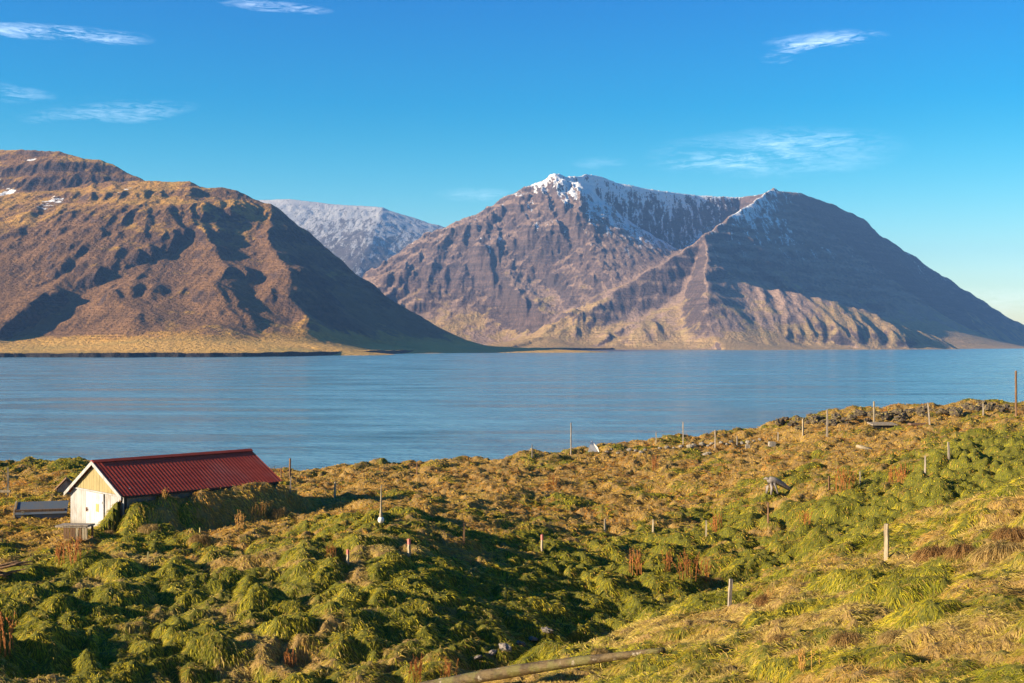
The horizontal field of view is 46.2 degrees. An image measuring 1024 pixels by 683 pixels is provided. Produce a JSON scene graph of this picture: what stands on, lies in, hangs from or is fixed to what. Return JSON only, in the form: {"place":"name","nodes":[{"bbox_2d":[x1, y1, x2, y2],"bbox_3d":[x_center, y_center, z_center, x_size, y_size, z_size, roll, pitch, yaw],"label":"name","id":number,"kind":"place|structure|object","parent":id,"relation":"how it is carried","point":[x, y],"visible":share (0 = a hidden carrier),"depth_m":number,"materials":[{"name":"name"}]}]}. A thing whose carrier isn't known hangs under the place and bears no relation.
{"place":"outdoors","nodes":[
{"label":"outdoors","id":0,"kind":"place"},
{"bbox_2d":[0,149,613,357],"bbox_3d":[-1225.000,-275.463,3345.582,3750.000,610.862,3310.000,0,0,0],"label":"mountain","id":1,"kind":"structure","parent":0,"point":[99,258],"depth_m":2701.11,"materials":[{"name":"brown stone"}]},
{"bbox_2d":[326,544,335,556],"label":"dock plant","id":2,"kind":"object","parent":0,"point":[331,548],"visible":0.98,"depth_m":46.87,"materials":[{"name":"brown plant"}]},
{"bbox_2d":[259,199,444,277],"bbox_3d":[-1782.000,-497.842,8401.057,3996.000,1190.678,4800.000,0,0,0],"label":"mountain","id":3,"kind":"structure","parent":0,"point":[359,241],"depth_m":8450.34,"materials":[{"name":"white snow"}]},
{"bbox_2d":[0,398,1023,682],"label":"ground","id":4,"kind":"structure","parent":0,"point":[920,502],"depth_m":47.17,"materials":[{"name":"green plant"}]},
{"bbox_2d":[0,490,10,492],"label":"plank","id":5,"kind":"object","parent":4,"relation":"on","point":[5,491],"visible":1,"depth_m":68.81,"materials":[{"name":"brown wood"}]},
{"bbox_2d":[7,467,8,494],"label":"fence post","id":6,"kind":"object","parent":4,"relation":"on","point":[7,479],"visible":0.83,"depth_m":68.89,"materials":[{"name":"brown wood"}]},
{"bbox_2d":[0,612,16,656],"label":"dock plant","id":7,"kind":"object","parent":4,"relation":"on","point":[10,630],"visible":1,"depth_m":33.95,"materials":[{"name":"brown plant"}]},
{"bbox_2d":[0,560,32,578],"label":"branch heap","id":8,"kind":"object","parent":4,"relation":"on","point":[8,565],"visible":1,"depth_m":43.72,"materials":[{"name":"brown wood"}]},
{"bbox_2d":[13,500,68,518],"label":"store","id":9,"kind":"structure","parent":4,"relation":"on","point":[45,509],"depth_m":61.05,"materials":[{"name":"grey wood"}]},
{"bbox_2d":[54,539,70,564],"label":"dock plant","id":10,"kind":"object","parent":4,"relation":"on","point":[57,553],"visible":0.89,"depth_m":47.03,"materials":[{"name":"brown plant"}]},
{"bbox_2d":[55,477,71,494],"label":"wooden hutch","id":11,"kind":"object","parent":4,"relation":"on","point":[64,485],"visible":0.73,"depth_m":68.83,"materials":[{"name":"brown wood"}]},
{"bbox_2d":[55,523,94,539],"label":"wooden platform","id":12,"kind":"structure","parent":4,"relation":"on","point":[68,530],"depth_m":52.44,"materials":[{"name":"grey wood"}]},
{"bbox_2d":[63,536,92,564],"bbox_3d":[-16.965,8.061,46.618,0.715,1.106,1.070,0,0,34],"label":"dock plant","id":13,"kind":"object","parent":4,"relation":"on","point":[76,547],"visible":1,"depth_m":46.54,"materials":[{"name":"brown plant"}]},
{"bbox_2d":[103,530,115,533],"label":"tussock","id":14,"kind":"object","parent":4,"relation":"on","point":[109,531],"visible":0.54,"depth_m":54.99,"materials":[{"name":"brown plant"}]},
{"bbox_2d":[135,523,161,533],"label":"tussock","id":15,"kind":"object","parent":4,"relation":"on","point":[145,528],"visible":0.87,"depth_m":54.97,"materials":[{"name":"brown plant"}]},
{"bbox_2d":[64,449,281,528],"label":"turf shed","id":16,"kind":"structure","parent":4,"relation":"on","point":[97,488],"depth_m":59.14,"materials":[{"name":"red metal"}]},
{"bbox_2d":[86,491,102,528],"bbox_3d":[-20.258,8.279,58.121,0.120,1.925,1.792,0,0,-45],"label":"door","id":17,"kind":"structure","parent":16,"relation":"in","point":[94,501],"depth_m":58.13,"materials":[{"name":"paint"}]},
{"bbox_2d":[186,533,210,544],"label":"tussock","id":18,"kind":"object","parent":4,"relation":"on","point":[197,538],"visible":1,"depth_m":52.99,"materials":[{"name":"brown plant"}]},
{"bbox_2d":[234,511,245,527],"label":"straw plant","id":19,"kind":"object","parent":4,"relation":"on","point":[240,517],"visible":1,"depth_m":55.98,"materials":[{"name":"brown plant"}]},
{"bbox_2d":[251,500,266,517],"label":"straw plant","id":20,"kind":"object","parent":4,"relation":"on","point":[262,508],"visible":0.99,"depth_m":59.09,"materials":[{"name":"brown plant"}]},
{"bbox_2d":[266,506,290,519],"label":"tussock","id":21,"kind":"object","parent":4,"relation":"on","point":[278,512],"visible":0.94,"depth_m":59.48,"materials":[{"name":"brown plant"}]},
{"bbox_2d":[289,458,290,476],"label":"fence post","id":22,"kind":"object","parent":4,"relation":"on","point":[289,467],"visible":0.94,"depth_m":77.23,"materials":[{"name":"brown wood"}]},
{"bbox_2d":[284,648,296,667],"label":"dock plant","id":23,"kind":"object","parent":4,"relation":"on","point":[295,659],"visible":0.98,"depth_m":36.06,"materials":[{"name":"brown plant"}]},
{"bbox_2d":[334,482,335,498],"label":"fence post","id":24,"kind":"object","parent":4,"relation":"on","point":[335,490],"visible":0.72,"depth_m":66.40,"materials":[{"name":"grey wood"}]},
{"bbox_2d":[346,549,348,564],"bbox_3d":[-6.206,8.261,45.385,0.088,0.784,0.088,0,0,45],"label":"fence post","id":25,"kind":"object","parent":4,"relation":"on","point":[347,553],"visible":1,"depth_m":45.35,"materials":[{"name":"grey wood"}]},
{"bbox_2d":[378,485,383,522],"bbox_3d":[-5.754,7.145,52.692,0.268,1.685,0.272,0,0,0],"label":"marker spar","id":26,"kind":"object","parent":4,"relation":"on","point":[380,519],"visible":1,"depth_m":52.65,"materials":[{"name":"white wood"}]},
{"bbox_2d":[407,539,410,556],"bbox_3d":[-4.091,8.304,47.671,0.114,0.931,0.114,0,0,-45],"label":"fence post","id":27,"kind":"object","parent":4,"relation":"on","point":[408,547],"visible":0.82,"depth_m":47.63,"materials":[{"name":"grey wood"}]},
{"bbox_2d":[408,654,424,682],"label":"dock plant","id":28,"kind":"object","parent":4,"relation":"on","point":[416,669],"visible":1,"depth_m":34.34,"materials":[{"name":"brown plant"}]},
{"bbox_2d":[438,656,457,676],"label":"dock plant","id":29,"kind":"object","parent":4,"relation":"on","point":[448,671],"visible":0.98,"depth_m":34.46,"materials":[{"name":"brown plant"}]},
{"bbox_2d":[463,523,464,543],"bbox_3d":[-2.103,8.505,52.502,0.086,1.132,0.088,0,0,-6],"label":"fence post","id":30,"kind":"object","parent":4,"relation":"on","point":[463,533],"visible":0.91,"depth_m":52.47,"materials":[{"name":"brown wood"}]},
{"bbox_2d":[488,650,496,655],"bbox_3d":[-0.654,9.959,38.401,0.300,0.184,0.316,-13,3,16],"label":"stone","id":31,"kind":"object","parent":4,"relation":"on","point":[492,652],"visible":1,"depth_m":38.31,"materials":[{"name":"grey stone"}]},
{"bbox_2d":[499,642,511,652],"bbox_3d":[-0.210,9.952,39.012,0.503,0.295,0.411,21,6,42],"label":"stone","id":32,"kind":"object","parent":4,"relation":"on","point":[505,646],"visible":0.94,"depth_m":38.90,"materials":[{"name":"grey stone"}]},
{"bbox_2d":[515,640,525,646],"bbox_3d":[0.244,10.284,40.792,0.450,0.242,0.485,3,-17,-28],"label":"stone","id":33,"kind":"object","parent":4,"relation":"on","point":[519,643],"visible":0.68,"depth_m":40.63,"materials":[{"name":"grey stone"}]},
{"bbox_2d":[528,636,537,640],"bbox_3d":[0.729,10.357,41.789,0.311,0.178,0.410,13,-11,-39],"label":"stone","id":34,"kind":"object","parent":4,"relation":"on","point":[532,638],"visible":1,"depth_m":41.67,"materials":[{"name":"grey stone"}]},
{"bbox_2d":[541,535,543,551],"bbox_3d":[1.410,9.574,56.321,0.105,1.012,0.104,0,0,44],"label":"fence post","id":35,"kind":"object","parent":4,"relation":"on","point":[542,539],"visible":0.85,"depth_m":56.28,"materials":[{"name":"grey wood"}]},
{"bbox_2d":[420,647,665,682],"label":"fallen pole","id":36,"kind":"object","parent":4,"relation":"on","point":[500,673],"visible":1,"depth_m":22.58,"materials":[{"name":"brown wood"}]},
{"bbox_2d":[541,626,553,632],"bbox_3d":[1.240,10.089,41.941,0.463,0.233,0.381,14,-16,-3],"label":"stone","id":37,"kind":"object","parent":4,"relation":"on","point":[546,629],"visible":1,"depth_m":41.83,"materials":[{"name":"grey stone"}]},
{"bbox_2d":[547,474,559,484],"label":"dock plant","id":38,"kind":"object","parent":4,"relation":"on","point":[553,479],"visible":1,"depth_m":80.08,"materials":[{"name":"brown plant"}]},
{"bbox_2d":[570,423,571,454],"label":"pole","id":39,"kind":"object","parent":4,"relation":"on","point":[570,438],"visible":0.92,"depth_m":96.19,"materials":[{"name":"grey wood"}]},
{"bbox_2d":[588,441,598,451],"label":"slab","id":40,"kind":"structure","parent":4,"relation":"on","point":[593,447],"depth_m":96.67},
{"bbox_2d":[590,646,609,654],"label":"tussock","id":41,"kind":"object","parent":4,"relation":"on","point":[600,650],"visible":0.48,"depth_m":24.39,"materials":[{"name":"brown plant"}]},
{"bbox_2d":[629,549,646,574],"bbox_3d":[5.544,9.750,53.259,0.617,1.193,0.749,0,0,37],"label":"dock plant","id":42,"kind":"object","parent":4,"relation":"on","point":[638,562],"visible":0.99,"depth_m":53.26,"materials":[{"name":"brown plant"}]},
{"bbox_2d":[651,454,659,470],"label":"dock plant","id":43,"kind":"object","parent":4,"relation":"on","point":[655,462],"visible":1,"depth_m":88.32,"materials":[{"name":"brown plant"}]},
{"bbox_2d":[661,550,672,571],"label":"dock plant","id":44,"kind":"object","parent":4,"relation":"on","point":[669,558],"visible":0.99,"depth_m":54.05,"materials":[{"name":"brown plant"}]},
{"bbox_2d":[682,422,683,444],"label":"fence post","id":45,"kind":"object","parent":4,"relation":"on","point":[682,433],"visible":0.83,"depth_m":99.28,"materials":[{"name":"grey wood"}]},
{"bbox_2d":[671,550,699,580],"bbox_3d":[7.609,9.720,52.260,1.279,1.322,0.855,0,0,0],"label":"dock plant","id":46,"kind":"object","parent":4,"relation":"on","point":[686,564],"visible":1,"depth_m":52.11,"materials":[{"name":"brown plant"}]},
{"bbox_2d":[695,556,712,581],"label":"dock plant","id":47,"kind":"object","parent":4,"relation":"on","point":[705,571],"visible":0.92,"depth_m":53.06,"materials":[{"name":"brown plant"}]},
{"bbox_2d":[705,520,706,536],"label":"fence post","id":48,"kind":"object","parent":4,"relation":"on","point":[705,528],"visible":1,"depth_m":61.24,"materials":[{"name":"brown wood"}]},
{"bbox_2d":[714,430,715,447],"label":"fence post","id":49,"kind":"object","parent":4,"relation":"on","point":[715,439],"visible":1,"depth_m":96.36,"materials":[{"name":"grey wood"}]},
{"bbox_2d":[708,513,722,531],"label":"dock plant","id":50,"kind":"object","parent":4,"relation":"on","point":[715,518],"visible":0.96,"depth_m":63.82,"materials":[{"name":"brown plant"}]},
{"bbox_2d":[727,579,732,606],"bbox_3d":[5.093,5.989,28.045,0.113,0.870,0.213,0,0,34],"label":"fence post","id":51,"kind":"object","parent":4,"relation":"on","point":[730,587],"visible":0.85,"depth_m":28.03,"materials":[{"name":"grey wood"}]},
{"bbox_2d":[749,593,774,607],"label":"tussock","id":52,"kind":"object","parent":4,"relation":"on","point":[762,600],"visible":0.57,"depth_m":27.63,"materials":[{"name":"brown plant"}]},
{"bbox_2d":[767,502,768,523],"bbox_3d":[13.360,9.045,62.580,0.093,1.298,0.092,0,0,37],"label":"fence post","id":53,"kind":"object","parent":4,"relation":"on","point":[768,512],"visible":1,"depth_m":62.56,"materials":[{"name":"brown wood"}]},
{"bbox_2d":[761,587,775,595],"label":"straw plant","id":54,"kind":"object","parent":4,"relation":"on","point":[769,591],"visible":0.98,"depth_m":27.78,"materials":[{"name":"beige plant"}]},
{"bbox_2d":[768,441,775,447],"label":"block","id":55,"kind":"object","parent":4,"relation":"on","point":[771,444],"depth_m":95.04,"materials":[{"name":"stone"}]},
{"bbox_2d":[764,476,790,494],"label":"driftwood stump","id":56,"kind":"object","parent":4,"relation":"on","point":[773,481],"visible":0.98,"depth_m":70.66,"materials":[{"name":"white wood"}]},
{"bbox_2d":[764,632,790,643],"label":"tussock","id":57,"kind":"object","parent":4,"relation":"on","point":[772,638],"visible":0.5,"depth_m":19.20,"materials":[{"name":"brown plant"}]},
{"bbox_2d":[775,418,785,426],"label":"boulder","id":58,"kind":"object","parent":4,"relation":"on","point":[779,422],"visible":1,"depth_m":105.61,"materials":[{"name":"grey stone"}]},
{"bbox_2d":[794,425,804,430],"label":"boulder","id":59,"kind":"object","parent":4,"relation":"on","point":[797,428],"visible":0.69,"depth_m":100.45,"materials":[{"name":"grey stone"}]},
{"bbox_2d":[802,419,803,435],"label":"fence post","id":60,"kind":"object","parent":4,"relation":"on","point":[802,427],"visible":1,"depth_m":97.03,"materials":[{"name":"brown wood"}]},
{"bbox_2d":[798,509,812,524],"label":"dock plant","id":61,"kind":"object","parent":4,"relation":"on","point":[806,514],"visible":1,"depth_m":59.14,"materials":[{"name":"brown plant"}]},
{"bbox_2d":[792,647,820,670],"bbox_3d":[4.168,4.485,16.990,0.424,0.334,0.210,0,0,0],"label":"straw plant","id":62,"kind":"object","parent":4,"relation":"on","point":[800,656],"visible":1,"depth_m":16.96,"materials":[{"name":"beige plant"}]},
{"bbox_2d":[806,413,814,419],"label":"boulder","id":63,"kind":"object","parent":4,"relation":"on","point":[809,415],"visible":0.57,"depth_m":104.82,"materials":[{"name":"grey stone"}]},
{"bbox_2d":[810,415,820,423],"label":"boulder","id":64,"kind":"object","parent":4,"relation":"on","point":[815,419],"visible":0.94,"depth_m":102.46,"materials":[{"name":"grey stone"}]},
{"bbox_2d":[826,410,827,436],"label":"fence post","id":65,"kind":"object","parent":4,"relation":"on","point":[826,423],"visible":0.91,"depth_m":94.84,"materials":[{"name":"grey wood"}]},
{"bbox_2d":[824,419,837,426],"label":"boulder","id":66,"kind":"object","parent":4,"relation":"on","point":[830,421],"visible":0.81,"depth_m":100.77,"materials":[{"name":"grey stone"}]},
{"bbox_2d":[831,412,841,419],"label":"boulder","id":67,"kind":"object","parent":4,"relation":"on","point":[836,415],"visible":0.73,"depth_m":102.38,"materials":[{"name":"grey stone"}]},
{"bbox_2d":[834,467,850,492],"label":"dock plant","id":68,"kind":"object","parent":4,"relation":"on","point":[844,477],"visible":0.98,"depth_m":66.23,"materials":[{"name":"brown plant"}]},
{"bbox_2d":[823,630,864,648],"bbox_3d":[5.109,4.570,18.249,0.833,0.341,0.663,0,0,-21],"label":"tussock","id":69,"kind":"object","parent":4,"relation":"on","point":[846,636],"visible":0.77,"depth_m":18.14,"materials":[{"name":"brown plant"}]},
{"bbox_2d":[846,414,857,420],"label":"boulder","id":70,"kind":"object","parent":4,"relation":"on","point":[851,417],"visible":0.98,"depth_m":101.09,"materials":[{"name":"grey stone"}]},
{"bbox_2d":[849,470,858,488],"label":"dock plant","id":71,"kind":"object","parent":4,"relation":"on","point":[852,480],"visible":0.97,"depth_m":66.70,"materials":[{"name":"brown plant"}]},
{"bbox_2d":[854,410,866,416],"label":"boulder","id":72,"kind":"object","parent":4,"relation":"on","point":[860,413],"visible":0.98,"depth_m":103.45,"materials":[{"name":"grey stone"}]},
{"bbox_2d":[856,445,871,449],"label":"driftwood piece","id":73,"kind":"object","parent":4,"relation":"on","point":[862,447],"visible":0.93,"depth_m":87.23,"materials":[{"name":"brown wood"}]},
{"bbox_2d":[863,418,871,422],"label":"boulder","id":74,"kind":"object","parent":4,"relation":"on","point":[867,420],"visible":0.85,"depth_m":100.64,"materials":[{"name":"grey stone"}]},
{"bbox_2d":[866,411,872,417],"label":"boulder","id":75,"kind":"object","parent":4,"relation":"on","point":[870,414],"visible":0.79,"depth_m":103.15,"materials":[{"name":"grey stone"}]},
{"bbox_2d":[873,401,874,421],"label":"fence post","id":76,"kind":"object","parent":4,"relation":"on","point":[873,411],"visible":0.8,"depth_m":100.14,"materials":[{"name":"grey wood"}]},
{"bbox_2d":[872,412,882,418],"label":"boulder","id":77,"kind":"object","parent":4,"relation":"on","point":[877,415],"visible":0.79,"depth_m":102.59,"materials":[{"name":"grey stone"}]},
{"bbox_2d":[867,422,897,428],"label":"board stack","id":78,"kind":"object","parent":4,"relation":"on","point":[883,425],"visible":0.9,"depth_m":98.05,"materials":[{"name":"grey wood"}]},
{"bbox_2d":[879,413,889,420],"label":"boulder","id":79,"kind":"object","parent":4,"relation":"on","point":[886,416],"visible":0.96,"depth_m":102.46,"materials":[{"name":"grey stone"}]},
{"bbox_2d":[884,523,888,559],"bbox_3d":[9.268,5.087,29.732,0.113,1.151,0.114,0,0,31],"label":"fence post","id":80,"kind":"object","parent":4,"relation":"on","point":[886,543],"visible":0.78,"depth_m":29.70,"materials":[{"name":"brown wood"}]},
{"bbox_2d":[872,630,905,645],"bbox_3d":[5.551,4.313,17.171,0.844,0.365,0.702,0,0,39],"label":"tussock","id":81,"kind":"object","parent":4,"relation":"on","point":[889,636],"visible":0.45,"depth_m":17.18,"materials":[{"name":"beige plant"}]},
{"bbox_2d":[888,468,899,481],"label":"dock plant","id":82,"kind":"object","parent":4,"relation":"on","point":[891,475],"visible":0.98,"depth_m":66.74,"materials":[{"name":"brown plant"}]},
{"bbox_2d":[891,408,903,414],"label":"boulder","id":83,"kind":"object","parent":4,"relation":"on","point":[897,411],"visible":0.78,"depth_m":103.98,"materials":[{"name":"grey stone"}]},
{"bbox_2d":[892,416,906,422],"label":"boulder","id":84,"kind":"object","parent":4,"relation":"on","point":[901,419],"visible":1,"depth_m":99.32,"materials":[{"name":"grey stone"}]},
{"bbox_2d":[898,412,907,417],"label":"boulder","id":85,"kind":"object","parent":4,"relation":"on","point":[904,414],"visible":0.48,"depth_m":101.03,"materials":[{"name":"grey stone"}]},
{"bbox_2d":[894,464,914,482],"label":"dock plant","id":86,"kind":"object","parent":4,"relation":"on","point":[901,473],"visible":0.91,"depth_m":66.16,"materials":[{"name":"brown plant"}]},
{"bbox_2d":[908,423,925,425],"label":"board","id":87,"kind":"object","parent":4,"relation":"on","point":[915,424],"visible":0.86,"depth_m":95.05,"materials":[{"name":"brown wood"}]},
{"bbox_2d":[917,411,925,416],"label":"boulder","id":88,"kind":"object","parent":4,"relation":"on","point":[921,413],"visible":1,"depth_m":100.11,"materials":[{"name":"grey stone"}]},
{"bbox_2d":[916,404,927,411],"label":"boulder","id":89,"kind":"object","parent":4,"relation":"on","point":[923,408],"visible":0.59,"depth_m":104.04,"materials":[{"name":"grey stone"}]},
{"bbox_2d":[924,456,925,473],"bbox_3d":[22.121,6.727,64.256,0.101,1.218,0.101,0,0,34],"label":"fence post","id":90,"kind":"object","parent":4,"relation":"on","point":[925,464],"visible":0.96,"depth_m":64.21,"materials":[{"name":"brown wood"}]},
{"bbox_2d":[908,543,948,564],"bbox_3d":[10.020,5.051,28.157,1.457,0.630,1.184,0,0,0],"label":"tussock","id":91,"kind":"object","parent":4,"relation":"on","point":[934,550],"visible":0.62,"depth_m":28.00,"materials":[{"name":"brown plant"}]},
{"bbox_2d":[927,402,930,424],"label":"fence post","id":92,"kind":"object","parent":4,"relation":"on","point":[928,414],"visible":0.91,"depth_m":94.47,"materials":[{"name":"grey wood"}]},
{"bbox_2d":[940,409,949,414],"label":"boulder","id":93,"kind":"object","parent":4,"relation":"on","point":[945,412],"visible":0.85,"depth_m":100.47,"materials":[{"name":"grey stone"}]},
{"bbox_2d":[947,442,949,459],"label":"fence post","id":94,"kind":"object","parent":4,"relation":"on","point":[948,445],"visible":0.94,"depth_m":67.89,"materials":[{"name":"grey wood"}]},
{"bbox_2d":[949,408,963,416],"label":"boulder","id":95,"kind":"object","parent":4,"relation":"on","point":[955,412],"visible":1,"depth_m":98.67,"materials":[{"name":"grey stone"}]},
{"bbox_2d":[941,541,977,560],"bbox_3d":[10.171,4.747,26.912,1.211,0.524,0.984,0,0,-40],"label":"tussock","id":96,"kind":"object","parent":4,"relation":"on","point":[956,551],"visible":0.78,"depth_m":26.70,"materials":[{"name":"brown plant"}]},
{"bbox_2d":[961,403,972,409],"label":"boulder","id":97,"kind":"object","parent":4,"relation":"on","point":[964,405],"visible":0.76,"depth_m":102.39,"materials":[{"name":"grey stone"}]},
{"bbox_2d":[966,405,981,409],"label":"boulder","id":98,"kind":"object","parent":4,"relation":"on","point":[969,406],"visible":0.52,"depth_m":101.93,"materials":[{"name":"grey stone"}]},
{"bbox_2d":[969,407,979,411],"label":"boulder","id":99,"kind":"object","parent":4,"relation":"on","point":[976,409],"visible":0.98,"depth_m":100.33,"materials":[{"name":"grey stone"}]},
{"bbox_2d":[977,400,986,404],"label":"boulder","id":100,"kind":"object","parent":4,"relation":"on","point":[982,401],"visible":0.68,"depth_m":102.81,"materials":[{"name":"grey stone"}]},
{"bbox_2d":[984,406,994,411],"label":"boulder","id":101,"kind":"object","parent":4,"relation":"on","point":[988,408],"visible":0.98,"depth_m":99.92,"materials":[{"name":"grey stone"}]},
{"bbox_2d":[966,539,1023,566],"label":"tussock","id":102,"kind":"object","parent":4,"relation":"on","point":[987,552],"visible":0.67,"depth_m":25.71,"materials":[{"name":"beige plant"}]},
{"bbox_2d":[990,525,1023,543],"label":"tussock","id":103,"kind":"object","parent":4,"relation":"on","point":[1011,534],"visible":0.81,"depth_m":26.64,"materials":[{"name":"brown plant"}]},
{"bbox_2d":[1015,371,1016,416],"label":"pole","id":104,"kind":"object","parent":4,"relation":"on","point":[1015,393],"visible":0.92,"depth_m":93.33,"materials":[{"name":"brown wood"}]},
{"bbox_2d":[0,348,1023,470],"bbox_3d":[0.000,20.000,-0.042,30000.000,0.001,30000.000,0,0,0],"label":"water","id":105,"kind":"structure","parent":0,"point":[306,412],"depth_m":457.15,"materials":[{"name":"blue liquid"}]},
{"bbox_2d":[0,0,1023,324],"label":"sky","id":106,"kind":"structure","parent":0,"point":[905,117],"materials":[{"name":"blue"}]},
{"bbox_2d":[362,173,1023,349],"bbox_3d":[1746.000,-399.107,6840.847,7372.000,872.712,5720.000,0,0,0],"label":"mountain","id":107,"kind":"structure","parent":0,"point":[555,260],"depth_m":5267.81,"materials":[{"name":"brown stone"}]}
]}

